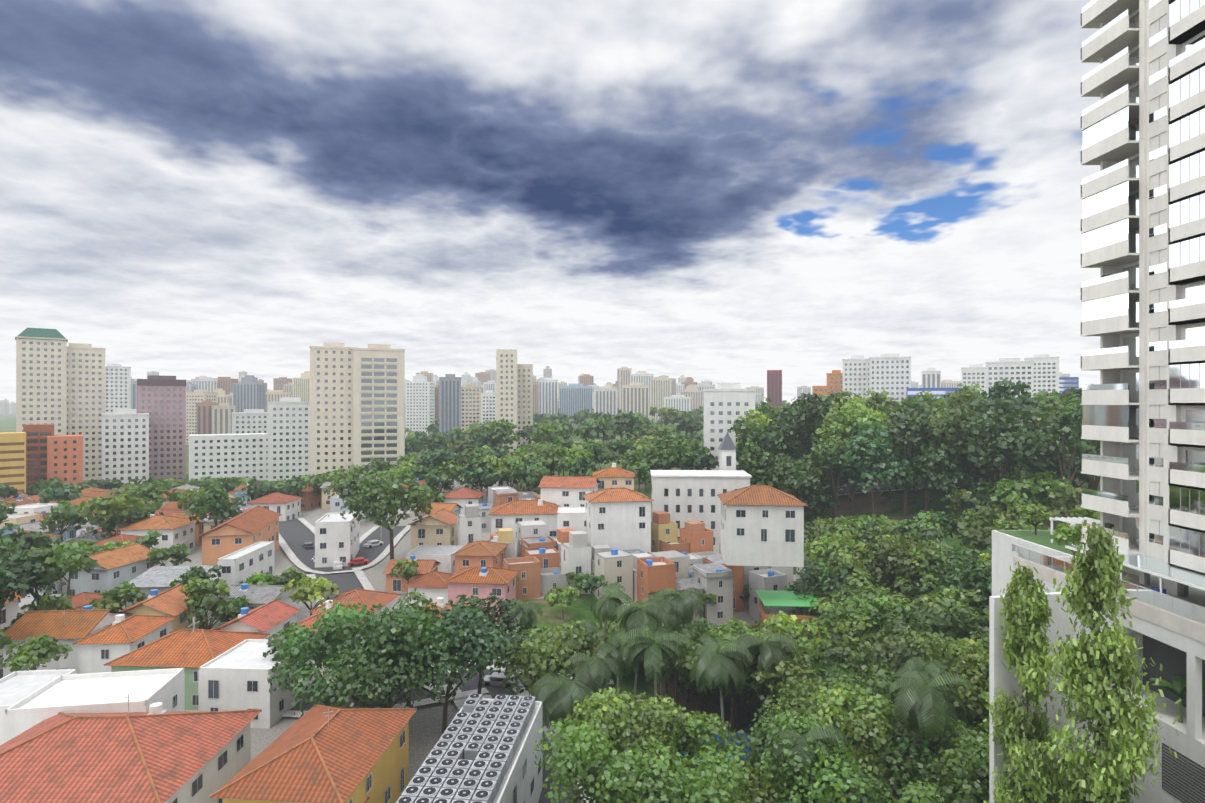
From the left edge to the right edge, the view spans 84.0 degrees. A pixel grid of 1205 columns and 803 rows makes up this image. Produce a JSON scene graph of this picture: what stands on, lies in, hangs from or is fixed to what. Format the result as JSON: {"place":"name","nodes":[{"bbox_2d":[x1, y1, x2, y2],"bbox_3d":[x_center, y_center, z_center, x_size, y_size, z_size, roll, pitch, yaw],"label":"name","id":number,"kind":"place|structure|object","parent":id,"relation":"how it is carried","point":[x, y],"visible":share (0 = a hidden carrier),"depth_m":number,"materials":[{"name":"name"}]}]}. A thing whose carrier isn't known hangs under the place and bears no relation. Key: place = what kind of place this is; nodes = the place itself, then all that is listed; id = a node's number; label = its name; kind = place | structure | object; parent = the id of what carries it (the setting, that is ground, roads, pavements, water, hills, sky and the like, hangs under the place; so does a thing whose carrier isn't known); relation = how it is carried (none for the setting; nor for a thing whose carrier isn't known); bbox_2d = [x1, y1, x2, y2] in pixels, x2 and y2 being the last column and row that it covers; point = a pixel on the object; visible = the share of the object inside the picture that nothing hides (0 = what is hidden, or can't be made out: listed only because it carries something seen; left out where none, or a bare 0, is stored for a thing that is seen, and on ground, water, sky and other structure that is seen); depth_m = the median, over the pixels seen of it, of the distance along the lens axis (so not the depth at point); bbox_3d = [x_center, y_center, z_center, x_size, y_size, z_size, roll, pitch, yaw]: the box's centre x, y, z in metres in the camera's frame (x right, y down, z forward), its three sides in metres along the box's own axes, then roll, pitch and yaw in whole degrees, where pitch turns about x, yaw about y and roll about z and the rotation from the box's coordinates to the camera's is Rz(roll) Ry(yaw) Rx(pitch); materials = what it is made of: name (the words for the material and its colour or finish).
{"place":"outdoors","nodes":[
{"label":"outdoors","id":0,"kind":"place"},
{"bbox_2d":[0,414,1099,800],"bbox_3d":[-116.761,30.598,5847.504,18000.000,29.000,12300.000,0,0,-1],"label":"terrain","id":1,"kind":"structure","parent":0,"point":[426,720],"depth_m":120.68,"materials":[{"name":"green plant"}]},
{"bbox_2d":[0,463,653,802],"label":"houses","id":2,"kind":"structure","parent":1,"relation":"on","point":[99,714],"depth_m":79.00,"materials":[{"name":"paint"}]},
{"bbox_2d":[396,694,542,802],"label":"building","id":3,"kind":"structure","parent":1,"relation":"on","point":[482,751],"depth_m":54.86,"materials":[{"name":"paint"}]},
{"bbox_2d":[0,477,983,802],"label":"streets and cars","id":4,"kind":"object","parent":1,"relation":"on","point":[300,541],"visible":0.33,"depth_m":130.86,"materials":[{"name":"asphalt"}]},
{"bbox_2d":[0,328,1079,495],"bbox_3d":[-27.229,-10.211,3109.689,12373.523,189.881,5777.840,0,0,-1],"label":"city skyline","id":5,"kind":"structure","parent":1,"relation":"on","point":[82,412],"depth_m":330.43,"materials":[{"name":"paint"}]},
{"bbox_2d":[0,378,1099,538],"bbox_3d":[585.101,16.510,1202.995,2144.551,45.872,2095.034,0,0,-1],"label":"trees","id":6,"kind":"object","parent":1,"relation":"on","point":[928,436],"visible":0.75,"depth_m":179.70,"materials":[{"name":"green plant"}]},
{"bbox_2d":[0,464,1204,802],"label":"trees","id":7,"kind":"object","parent":1,"relation":"on","point":[866,690],"visible":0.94,"depth_m":69.62,"materials":[{"name":"green plant"}]},
{"bbox_2d":[395,432,830,768],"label":"buildings","id":8,"kind":"structure","parent":1,"relation":"on","point":[725,533],"depth_m":122.97,"materials":[{"name":"paint"}]},
{"bbox_2d":[989,0,1204,802],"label":"apartment tower","id":9,"kind":"structure","parent":1,"relation":"on","point":[1143,221],"depth_m":51.93,"materials":[{"name":"paint"}]},
{"bbox_2d":[0,0,1099,403],"label":"sky","id":10,"kind":"structure","parent":0,"point":[716,191],"materials":[{"name":"white"}]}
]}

